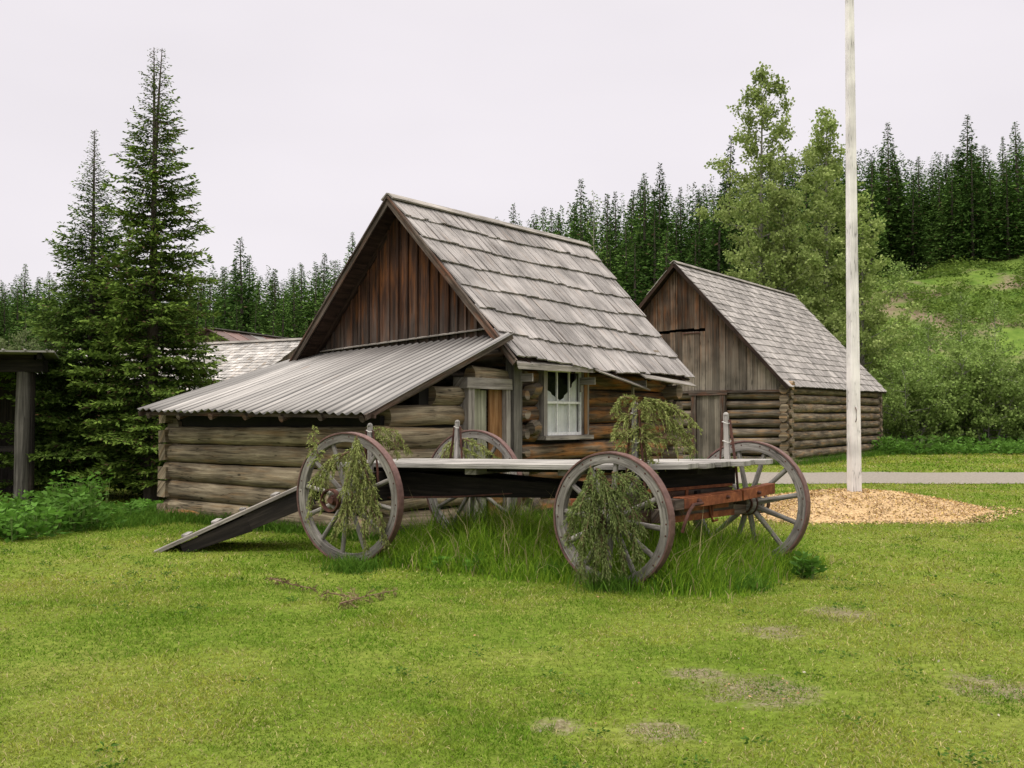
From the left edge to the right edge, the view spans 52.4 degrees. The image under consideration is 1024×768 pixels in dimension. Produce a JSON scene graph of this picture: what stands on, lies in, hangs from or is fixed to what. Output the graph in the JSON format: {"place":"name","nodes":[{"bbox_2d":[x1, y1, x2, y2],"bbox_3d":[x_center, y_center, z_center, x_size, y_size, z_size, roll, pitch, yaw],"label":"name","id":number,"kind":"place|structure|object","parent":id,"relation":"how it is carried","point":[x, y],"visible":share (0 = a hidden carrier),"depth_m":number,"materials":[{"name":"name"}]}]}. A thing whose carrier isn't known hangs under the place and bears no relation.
{"place":"outdoors","nodes":[
{"label":"outdoors","id":0,"kind":"place"},
{"bbox_2d":[0,251,1023,767],"bbox_3d":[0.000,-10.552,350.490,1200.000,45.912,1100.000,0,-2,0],"label":"ground","id":1,"kind":"structure","parent":0,"point":[842,693],"depth_m":6.85,"materials":[{"name":"green plant"}]},
{"bbox_2d":[0,292,16,346],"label":"forest spruce","id":2,"kind":"object","parent":1,"relation":"on","point":[3,331],"visible":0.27,"depth_m":85.82,"materials":[{"name":"green plant"}]},
{"bbox_2d":[3,284,28,346],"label":"forest spruce","id":3,"kind":"object","parent":1,"relation":"on","point":[16,314],"visible":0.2,"depth_m":91.23,"materials":[{"name":"green plant"}]},
{"bbox_2d":[7,264,36,341],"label":"forest spruce","id":4,"kind":"object","parent":1,"relation":"on","point":[27,288],"visible":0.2,"depth_m":97.56,"materials":[{"name":"green plant"}]},
{"bbox_2d":[0,326,48,349],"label":"brush","id":5,"kind":"object","parent":1,"relation":"on","point":[22,337],"visible":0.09,"depth_m":64.85,"materials":[{"name":"green plant"}]},
{"bbox_2d":[0,348,60,505],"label":"porch shed","id":6,"kind":"structure","parent":1,"relation":"on","point":[26,365],"depth_m":18.58,"materials":[{"name":"wood"}]},
{"bbox_2d":[0,498,76,542],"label":"leafy weed","id":7,"kind":"object","parent":1,"relation":"on","point":[12,529],"visible":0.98,"depth_m":13.56,"materials":[{"name":"green plant"}]},
{"bbox_2d":[18,326,85,489],"bbox_3d":[-10.315,0.590,23.227,3.230,3.856,3.294,1,-2,-18],"label":"spruce tree","id":8,"kind":"object","parent":1,"relation":"on","point":[42,344],"visible":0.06,"depth_m":23.02,"materials":[{"name":"green plant"}]},
{"bbox_2d":[0,485,125,534],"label":"leafy weed","id":9,"kind":"object","parent":1,"relation":"on","point":[84,505],"visible":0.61,"depth_m":14.54,"materials":[{"name":"green plant"}]},
{"bbox_2d":[45,469,112,510],"bbox_3d":[-7.177,1.786,17.334,1.072,0.756,1.107,-2,-2,42],"label":"leafy weed","id":10,"kind":"object","parent":1,"relation":"on","point":[92,490],"visible":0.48,"depth_m":17.23,"materials":[{"name":"green plant"}]},
{"bbox_2d":[0,129,186,502],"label":"spruce tree","id":11,"kind":"object","parent":1,"relation":"on","point":[62,446],"visible":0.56,"depth_m":20.08,"materials":[{"name":"green plant"}]},
{"bbox_2d":[99,500,153,516],"bbox_3d":[-6.112,1.978,16.407,0.911,0.318,1.275,1,-2,-17],"label":"leafy weed","id":12,"kind":"object","parent":1,"relation":"on","point":[130,507],"visible":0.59,"depth_m":16.34,"materials":[{"name":"green plant"}]},
{"bbox_2d":[49,49,228,500],"bbox_3d":[-6.911,-2.065,19.593,3.469,8.733,3.417,0,-2,0],"label":"spruce tree","id":13,"kind":"object","parent":1,"relation":"on","point":[151,283],"visible":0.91,"depth_m":19.37,"materials":[{"name":"green plant"}]},
{"bbox_2d":[36,338,301,415],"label":"shingle roof house","id":14,"kind":"structure","parent":1,"relation":"on","point":[245,357],"depth_m":30.81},
{"bbox_2d":[194,277,221,331],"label":"forest spruce","id":15,"kind":"object","parent":1,"relation":"on","point":[210,304],"visible":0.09,"depth_m":86.36,"materials":[{"name":"green plant"}]},
{"bbox_2d":[212,266,239,328],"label":"forest spruce","id":16,"kind":"object","parent":1,"relation":"on","point":[223,290],"visible":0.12,"depth_m":86.23,"materials":[{"name":"green plant"}]},
{"bbox_2d":[184,327,286,342],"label":"rusty roof house","id":17,"kind":"structure","parent":1,"relation":"on","point":[232,335],"depth_m":39.21,"materials":[{"name":"metal"}]},
{"bbox_2d":[154,475,320,552],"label":"loading ramp","id":18,"kind":"structure","parent":1,"relation":"on","point":[274,507],"depth_m":12.27,"materials":[{"name":"grey wood"}]},
{"bbox_2d":[218,237,270,333],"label":"forest spruce","id":19,"kind":"object","parent":1,"relation":"on","point":[241,297],"visible":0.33,"depth_m":84.09,"materials":[{"name":"green plant"}]},
{"bbox_2d":[242,255,266,327],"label":"forest spruce","id":20,"kind":"object","parent":1,"relation":"on","point":[249,281],"visible":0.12,"depth_m":103.68,"materials":[{"name":"green plant"}]},
{"bbox_2d":[246,279,270,334],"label":"forest spruce","id":21,"kind":"object","parent":1,"relation":"on","point":[262,318],"visible":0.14,"depth_m":84.18,"materials":[{"name":"green plant"}]},
{"bbox_2d":[264,269,286,334],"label":"forest spruce","id":22,"kind":"object","parent":1,"relation":"on","point":[275,298],"visible":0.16,"depth_m":85.55,"materials":[{"name":"green plant"}]},
{"bbox_2d":[270,292,295,337],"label":"forest spruce","id":23,"kind":"object","parent":1,"relation":"on","point":[285,330],"visible":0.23,"depth_m":74.07,"materials":[{"name":"green plant"}]},
{"bbox_2d":[277,277,309,336],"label":"forest spruce","id":24,"kind":"object","parent":1,"relation":"on","point":[295,283],"visible":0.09,"depth_m":87.47,"materials":[{"name":"green plant"}]},
{"bbox_2d":[281,285,307,337],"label":"forest spruce","id":25,"kind":"object","parent":1,"relation":"on","point":[293,325],"visible":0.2,"depth_m":77.27,"materials":[{"name":"green plant"}]},
{"bbox_2d":[290,264,311,328],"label":"forest spruce","id":26,"kind":"object","parent":1,"relation":"on","point":[304,296],"visible":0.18,"depth_m":98.75,"materials":[{"name":"green plant"}]},
{"bbox_2d":[296,266,322,337],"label":"forest spruce","id":27,"kind":"object","parent":1,"relation":"on","point":[311,305],"visible":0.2,"depth_m":87.42,"materials":[{"name":"green plant"}]},
{"bbox_2d":[308,253,331,317],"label":"forest spruce","id":28,"kind":"object","parent":1,"relation":"on","point":[324,278],"visible":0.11,"depth_m":99.39,"materials":[{"name":"green plant"}]},
{"bbox_2d":[318,585,397,609],"bbox_3d":[-1.277,1.849,9.023,0.721,0.231,0.568,1,-2,-33],"label":"fallen branch","id":29,"kind":"object","parent":1,"relation":"on","point":[350,601],"visible":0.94,"depth_m":8.96,"materials":[{"name":"wood"}]},
{"bbox_2d":[137,193,696,536],"bbox_3d":[-1.036,-0.471,18.096,5.546,5.317,8.817,-1,-2,38],"label":"log cabin","id":30,"kind":"object","parent":1,"relation":"on","point":[430,324],"visible":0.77,"depth_m":16.59,"materials":[{"name":"brown wood"}]},
{"bbox_2d":[453,377,512,519],"bbox_3d":[-0.439,0.992,15.339,0.323,2.160,1.046,-1,-2,38],"label":"door","id":31,"kind":"structure","parent":30,"relation":"in","point":[473,405],"depth_m":15.41,"materials":[{"name":"brown wood"}]},
{"bbox_2d":[534,370,593,439],"bbox_3d":[0.846,0.265,16.858,0.266,1.270,1.332,-1,-2,38],"label":"window","id":32,"kind":"structure","parent":30,"relation":"in","point":[567,418],"depth_m":16.90,"materials":[{"name":"white paint"}]},
{"bbox_2d":[28,448,898,596],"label":"grass tufts","id":33,"kind":"object","parent":1,"relation":"on","point":[351,565],"visible":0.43,"depth_m":11.14,"materials":[{"name":"green plant"}]},
{"bbox_2d":[0,523,1022,767],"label":"clover","id":34,"kind":"object","parent":1,"relation":"on","point":[970,753],"visible":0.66,"depth_m":7.04,"materials":[{"name":"green plant"}]},
{"bbox_2d":[0,141,1023,330],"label":"forest","id":35,"kind":"object","parent":1,"relation":"on","point":[8,296],"visible":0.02,"depth_m":120.14,"materials":[{"name":"green plant"}]},
{"bbox_2d":[272,488,833,603],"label":"tall grass","id":36,"kind":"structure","parent":1,"relation":"on","point":[505,544],"depth_m":10.72,"materials":[{"name":"green plant"}]},
{"bbox_2d":[297,401,810,585],"bbox_3d":[0.400,1.095,11.447,5.202,1.766,2.969,-1,-2,32],"label":"freight wagon","id":37,"kind":"object","parent":1,"relation":"on","point":[685,491],"visible":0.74,"depth_m":11.09,"materials":[{"name":"grey wood"}]},
{"bbox_2d":[305,425,353,525],"bbox_3d":[-1.967,1.002,11.283,0.566,1.115,0.243,0,-2,-5],"label":"spruce bough","id":38,"kind":"object","parent":37,"relation":"attached to","point":[321,479],"visible":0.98,"depth_m":11.26,"materials":[{"name":"green plant"}]},
{"bbox_2d":[330,436,391,556],"bbox_3d":[-1.616,1.209,11.110,0.679,1.313,0.291,0,-2,0],"label":"spruce bough","id":39,"kind":"object","parent":37,"relation":"attached to","point":[363,498],"visible":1,"depth_m":11.10,"materials":[{"name":"green plant"}]},
{"bbox_2d":[362,426,412,460],"bbox_3d":[-1.440,0.674,11.887,0.635,0.425,0.301,0,-2,0],"label":"spruce bough","id":40,"kind":"object","parent":37,"relation":"on","point":[389,443],"visible":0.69,"depth_m":11.88,"materials":[{"name":"green plant"}]},
{"bbox_2d":[462,437,498,458],"bbox_3d":[-0.364,0.886,13.243,0.581,0.422,0.250,0,-2,0],"label":"spruce bough","id":41,"kind":"object","parent":37,"relation":"attached to","point":[472,452],"visible":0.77,"depth_m":13.22,"materials":[{"name":"green plant"}]},
{"bbox_2d":[560,466,654,587],"bbox_3d":[0.872,1.307,9.459,0.882,1.128,0.336,0,-2,0],"label":"spruce bough","id":42,"kind":"object","parent":37,"relation":"attached to","point":[613,511],"visible":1,"depth_m":9.44,"materials":[{"name":"green plant"}]},
{"bbox_2d":[609,394,658,504],"bbox_3d":[1.192,0.648,10.046,0.522,1.126,0.357,0,-2,0],"label":"spruce bough","id":43,"kind":"object","parent":37,"relation":"attached to","point":[617,406],"visible":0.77,"depth_m":10.03,"materials":[{"name":"green plant"}]},
{"bbox_2d":[626,397,702,474],"bbox_3d":[1.467,0.548,10.094,0.794,0.867,0.411,0,-2,0],"label":"spruce bough","id":44,"kind":"object","parent":37,"relation":"attached to","point":[678,429],"visible":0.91,"depth_m":10.08,"materials":[{"name":"green plant"}]},
{"bbox_2d":[567,179,601,256],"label":"forest spruce","id":45,"kind":"object","parent":1,"relation":"on","point":[573,233],"visible":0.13,"depth_m":82.16,"materials":[{"name":"green plant"}]},
{"bbox_2d":[595,194,618,262],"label":"forest spruce","id":46,"kind":"object","parent":1,"relation":"on","point":[606,215],"visible":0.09,"depth_m":99.60,"materials":[{"name":"green plant"}]},
{"bbox_2d":[598,226,624,288],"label":"forest spruce","id":47,"kind":"object","parent":1,"relation":"on","point":[605,251],"visible":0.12,"depth_m":74.12,"materials":[{"name":"green plant"}]},
{"bbox_2d":[604,192,627,280],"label":"forest spruce","id":48,"kind":"object","parent":1,"relation":"on","point":[614,232],"visible":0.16,"depth_m":96.73,"materials":[{"name":"green plant"}]},
{"bbox_2d":[614,221,639,304],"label":"forest spruce","id":49,"kind":"object","parent":1,"relation":"on","point":[624,258],"visible":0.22,"depth_m":78.95,"materials":[{"name":"green plant"}]},
{"bbox_2d":[612,198,642,280],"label":"forest spruce","id":50,"kind":"object","parent":1,"relation":"on","point":[631,228],"visible":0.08,"depth_m":92.29,"materials":[{"name":"green plant"}]},
{"bbox_2d":[621,242,647,305],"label":"forest spruce","id":51,"kind":"object","parent":1,"relation":"on","point":[635,263],"visible":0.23,"depth_m":64.09,"materials":[{"name":"green plant"}]},
{"bbox_2d":[622,183,653,292],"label":"forest spruce","id":52,"kind":"object","parent":1,"relation":"on","point":[634,239],"visible":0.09,"depth_m":87.33,"materials":[{"name":"green plant"}]},
{"bbox_2d":[619,173,661,304],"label":"forest spruce","id":53,"kind":"object","parent":1,"relation":"on","point":[638,233],"visible":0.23,"depth_m":81.43,"materials":[{"name":"green plant"}]},
{"bbox_2d":[636,210,668,302],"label":"forest spruce","id":54,"kind":"object","parent":1,"relation":"on","point":[654,268],"visible":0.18,"depth_m":74.98,"materials":[{"name":"green plant"}]},
{"bbox_2d":[637,162,678,298],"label":"forest spruce","id":55,"kind":"object","parent":1,"relation":"on","point":[662,220],"visible":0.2,"depth_m":80.04,"materials":[{"name":"green plant"}]},
{"bbox_2d":[647,231,677,290],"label":"forest spruce","id":56,"kind":"object","parent":1,"relation":"on","point":[665,253],"visible":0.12,"depth_m":62.84,"materials":[{"name":"green plant"}]},
{"bbox_2d":[670,213,689,262],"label":"forest spruce","id":57,"kind":"object","parent":1,"relation":"on","point":[678,243],"visible":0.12,"depth_m":87.57,"materials":[{"name":"green plant"}]},
{"bbox_2d":[673,187,693,264],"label":"forest spruce","id":58,"kind":"object","parent":1,"relation":"on","point":[684,226],"visible":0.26,"depth_m":99.58,"materials":[{"name":"green plant"}]},
{"bbox_2d":[685,229,704,268],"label":"forest spruce","id":59,"kind":"object","parent":1,"relation":"on","point":[696,254],"visible":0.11,"depth_m":73.02,"materials":[{"name":"green plant"}]},
{"bbox_2d":[687,192,709,268],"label":"forest spruce","id":60,"kind":"object","parent":1,"relation":"on","point":[704,246],"visible":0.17,"depth_m":90.14,"materials":[{"name":"green plant"}]},
{"bbox_2d":[692,184,711,264],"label":"forest spruce","id":61,"kind":"object","parent":1,"relation":"on","point":[706,205],"visible":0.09,"depth_m":98.32,"materials":[{"name":"green plant"}]},
{"bbox_2d":[704,194,733,273],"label":"forest spruce","id":62,"kind":"object","parent":1,"relation":"on","point":[717,258],"visible":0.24,"depth_m":78.11,"materials":[{"name":"green plant"}]},
{"bbox_2d":[705,136,742,275],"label":"forest spruce","id":63,"kind":"object","parent":1,"relation":"on","point":[725,189],"visible":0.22,"depth_m":84.14,"materials":[{"name":"green plant"}]},
{"bbox_2d":[450,514,1021,750],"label":"litter","id":64,"kind":"object","parent":1,"relation":"on","point":[782,677],"visible":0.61,"depth_m":6.21,"materials":[{"name":"brown plant"}]},
{"bbox_2d":[638,260,886,463],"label":"log barn","id":65,"kind":"structure","parent":1,"relation":"on","point":[762,363],"depth_m":36.01,"materials":[{"name":"grey"}]},
{"bbox_2d":[689,390,728,458],"bbox_3d":[6.702,1.457,35.444,1.389,2.487,0.206,-1,-2,33],"label":"door","id":66,"kind":"structure","parent":65,"relation":"in","point":[707,412],"depth_m":35.47,"materials":[{"name":"grey wood"}]},
{"bbox_2d":[689,61,858,346],"bbox_3d":[12.572,-6.234,51.072,7.465,19.083,8.798,1,-2,-30],"label":"cottonwood tree","id":67,"kind":"object","parent":1,"relation":"on","point":[756,227],"visible":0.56,"depth_m":50.81,"materials":[{"name":"green plant"}]},
{"bbox_2d":[771,168,823,297],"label":"forest spruce","id":68,"kind":"object","parent":1,"relation":"on","point":[800,237],"visible":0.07,"depth_m":75.34,"materials":[{"name":"green plant"}]},
{"bbox_2d":[789,550,827,578],"bbox_3d":[2.926,1.795,10.313,0.379,0.309,0.401,0,-2,0],"label":"leafy weed","id":69,"kind":"object","parent":1,"relation":"on","point":[808,565],"visible":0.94,"depth_m":10.23,"materials":[{"name":"green plant"}]},
{"bbox_2d":[757,185,870,342],"bbox_3d":[13.138,-3.148,49.663,6.519,13.044,7.331,0,-2,0],"label":"cottonwood tree","id":70,"kind":"object","parent":1,"relation":"on","point":[772,264],"visible":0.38,"depth_m":49.69,"materials":[{"name":"green plant"}]},
{"bbox_2d":[780,106,895,383],"bbox_3d":[15.847,-5.684,53.239,7.045,17.398,6.462,-1,-2,38],"label":"cottonwood tree","id":71,"kind":"object","parent":1,"relation":"on","point":[824,173],"visible":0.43,"depth_m":52.77,"materials":[{"name":"green plant"}]},
{"bbox_2d":[845,0,861,491],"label":"flagpole","id":72,"kind":"object","parent":1,"relation":"on","point":[854,475],"visible":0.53,"depth_m":17.13,"materials":[{"name":"white paint"}]},
{"bbox_2d":[803,189,922,394],"bbox_3d":[17.540,-3.354,51.786,5.550,12.939,5.473,1,-2,-25],"label":"cottonwood tree","id":73,"kind":"object","parent":1,"relation":"on","point":[865,250],"visible":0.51,"depth_m":51.57,"materials":[{"name":"green plant"}]},
{"bbox_2d":[761,490,992,522],"bbox_3d":[5.812,1.978,17.267,4.904,0.427,3.780,0,-2,0],"label":"wood chip mound","id":74,"kind":"object","parent":1,"relation":"on","point":[822,517],"visible":0.43,"depth_m":16.13,"materials":[{"name":"beige wood"}]},
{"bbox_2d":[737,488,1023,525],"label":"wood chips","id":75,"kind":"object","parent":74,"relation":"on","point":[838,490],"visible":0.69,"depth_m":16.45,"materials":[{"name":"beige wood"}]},
{"bbox_2d":[858,160,895,281],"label":"forest spruce","id":76,"kind":"object","parent":1,"relation":"on","point":[881,235],"visible":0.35,"depth_m":87.79,"materials":[{"name":"green plant"}]},
{"bbox_2d":[859,318,922,418],"bbox_3d":[19.300,-0.524,54.830,5.348,6.144,5.003,-1,-2,36],"label":"willow shrub","id":77,"kind":"object","parent":1,"relation":"on","point":[916,336],"visible":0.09,"depth_m":54.21,"materials":[{"name":"green plant"}]},
{"bbox_2d":[866,122,921,277],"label":"forest spruce","id":78,"kind":"object","parent":1,"relation":"on","point":[887,178],"visible":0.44,"depth_m":89.94,"materials":[{"name":"green plant"}]},
{"bbox_2d":[883,160,918,277],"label":"forest spruce","id":79,"kind":"object","parent":1,"relation":"on","point":[899,208],"visible":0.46,"depth_m":89.70,"materials":[{"name":"green plant"}]},
{"bbox_2d":[876,259,926,295],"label":"bush","id":80,"kind":"object","parent":1,"relation":"on","point":[901,268],"visible":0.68,"depth_m":78.14,"materials":[{"name":"green plant"}]},
{"bbox_2d":[890,177,938,277],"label":"forest spruce","id":81,"kind":"object","parent":1,"relation":"on","point":[912,239],"visible":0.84,"depth_m":87.99,"materials":[{"name":"green plant"}]},
{"bbox_2d":[907,156,935,261],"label":"forest spruce","id":82,"kind":"object","parent":1,"relation":"on","point":[919,187],"visible":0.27,"depth_m":103.47,"materials":[{"name":"green plant"}]},
{"bbox_2d":[820,249,1023,455],"bbox_3d":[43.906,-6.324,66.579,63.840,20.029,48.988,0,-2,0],"label":"undergrowth","id":83,"kind":"object","parent":1,"relation":"on","point":[1008,446],"visible":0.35,"depth_m":72.92,"materials":[{"name":"green plant"}]},
{"bbox_2d":[869,357,981,443],"bbox_3d":[18.234,1.104,47.053,5.117,4.600,4.942,0,-2,0],"label":"willow shrub","id":84,"kind":"object","parent":1,"relation":"on","point":[914,413],"visible":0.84,"depth_m":46.23,"materials":[{"name":"green plant"}]},
{"bbox_2d":[911,309,941,374],"bbox_3d":[23.088,-1.306,57.751,2.620,5.755,2.920,-1,-2,31],"label":"sapling","id":85,"kind":"object","parent":1,"relation":"on","point":[926,343],"visible":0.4,"depth_m":58.02,"materials":[{"name":"green plant"}]},
{"bbox_2d":[914,167,941,259],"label":"forest spruce","id":86,"kind":"object","parent":1,"relation":"on","point":[930,187],"visible":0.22,"depth_m":103.06,"materials":[{"name":"green plant"}]},
{"bbox_2d":[920,163,954,268],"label":"forest spruce","id":87,"kind":"object","parent":1,"relation":"on","point":[932,227],"visible":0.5,"depth_m":92.30,"materials":[{"name":"green plant"}]},
{"bbox_2d":[869,331,1008,439],"bbox_3d":[19.989,0.510,48.386,7.313,5.869,5.992,0,-2,0],"label":"willow shrub","id":88,"kind":"object","parent":1,"relation":"on","point":[981,344],"visible":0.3,"depth_m":47.70,"materials":[{"name":"green plant"}]},
{"bbox_2d":[931,161,975,266],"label":"forest spruce","id":89,"kind":"object","parent":1,"relation":"on","point":[942,237],"visible":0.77,"depth_m":89.51,"materials":[{"name":"green plant"}]},
{"bbox_2d":[929,285,985,367],"bbox_3d":[25.866,-2.455,60.194,3.181,6.572,3.719,-1,-2,29],"label":"sapling","id":90,"kind":"object","parent":1,"relation":"on","point":[961,315],"visible":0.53,"depth_m":60.07,"materials":[{"name":"green plant"}]},
{"bbox_2d":[935,114,997,260],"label":"forest spruce","id":91,"kind":"object","parent":1,"relation":"on","point":[961,163],"visible":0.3,"depth_m":91.45,"materials":[{"name":"green plant"}]},
{"bbox_2d":[921,343,1023,440],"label":"willow shrub","id":92,"kind":"object","parent":1,"relation":"on","point":[1004,391],"visible":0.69,"depth_m":46.37,"materials":[{"name":"green plant"}]},
{"bbox_2d":[950,146,996,263],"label":"forest spruce","id":93,"kind":"object","parent":1,"relation":"on","point":[972,238],"visible":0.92,"depth_m":87.68,"materials":[{"name":"green plant"}]},
{"bbox_2d":[977,145,1000,249],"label":"forest spruce","id":94,"kind":"object","parent":1,"relation":"on","point":[986,161],"visible":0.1,"depth_m":102.94,"materials":[{"name":"green plant"}]},
{"bbox_2d":[976,161,1005,255],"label":"forest spruce","id":95,"kind":"object","parent":1,"relation":"on","point":[991,205],"visible":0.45,"depth_m":90.66,"materials":[{"name":"green plant"}]},
{"bbox_2d":[959,364,1023,438],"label":"willow shrub","id":96,"kind":"object","parent":1,"relation":"on","point":[1020,424],"visible":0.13,"depth_m":47.93,"materials":[{"name":"green plant"}]},
{"bbox_2d":[966,296,1023,369],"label":"sapling","id":97,"kind":"object","parent":1,"relation":"on","point":[992,308],"visible":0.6,"depth_m":62.04,"materials":[{"name":"green plant"}]},
{"bbox_2d":[989,136,1016,252],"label":"forest spruce","id":98,"kind":"object","parent":1,"relation":"on","point":[1002,163],"visible":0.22,"depth_m":99.18,"materials":[{"name":"green plant"}]},
{"bbox_2d":[988,159,1023,259],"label":"forest spruce","id":99,"kind":"object","parent":1,"relation":"on","point":[1014,226],"visible":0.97,"depth_m":87.77,"materials":[{"name":"green plant"}]},
{"bbox_2d":[991,121,1023,251],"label":"forest spruce","id":100,"kind":"object","parent":1,"relation":"on","point":[1016,184],"visible":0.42,"depth_m":90.63,"materials":[{"name":"green plant"}]},
{"bbox_2d":[1010,180,1023,252],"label":"forest spruce","id":101,"kind":"object","parent":1,"relation":"on","point":[1021,218],"visible":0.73,"depth_m":88.05,"materials":[{"name":"green plant"}]},
{"bbox_2d":[0,0,1023,320],"label":"sky","id":102,"kind":"structure","parent":0,"point":[301,116],"materials":[{"name":"white"}]},
{"bbox_2d":[735,472,1023,483],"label":"path","id":103,"kind":"structure","parent":0,"point":[924,477],"depth_m":26.87,"materials":[{"name":"grey concrete"}]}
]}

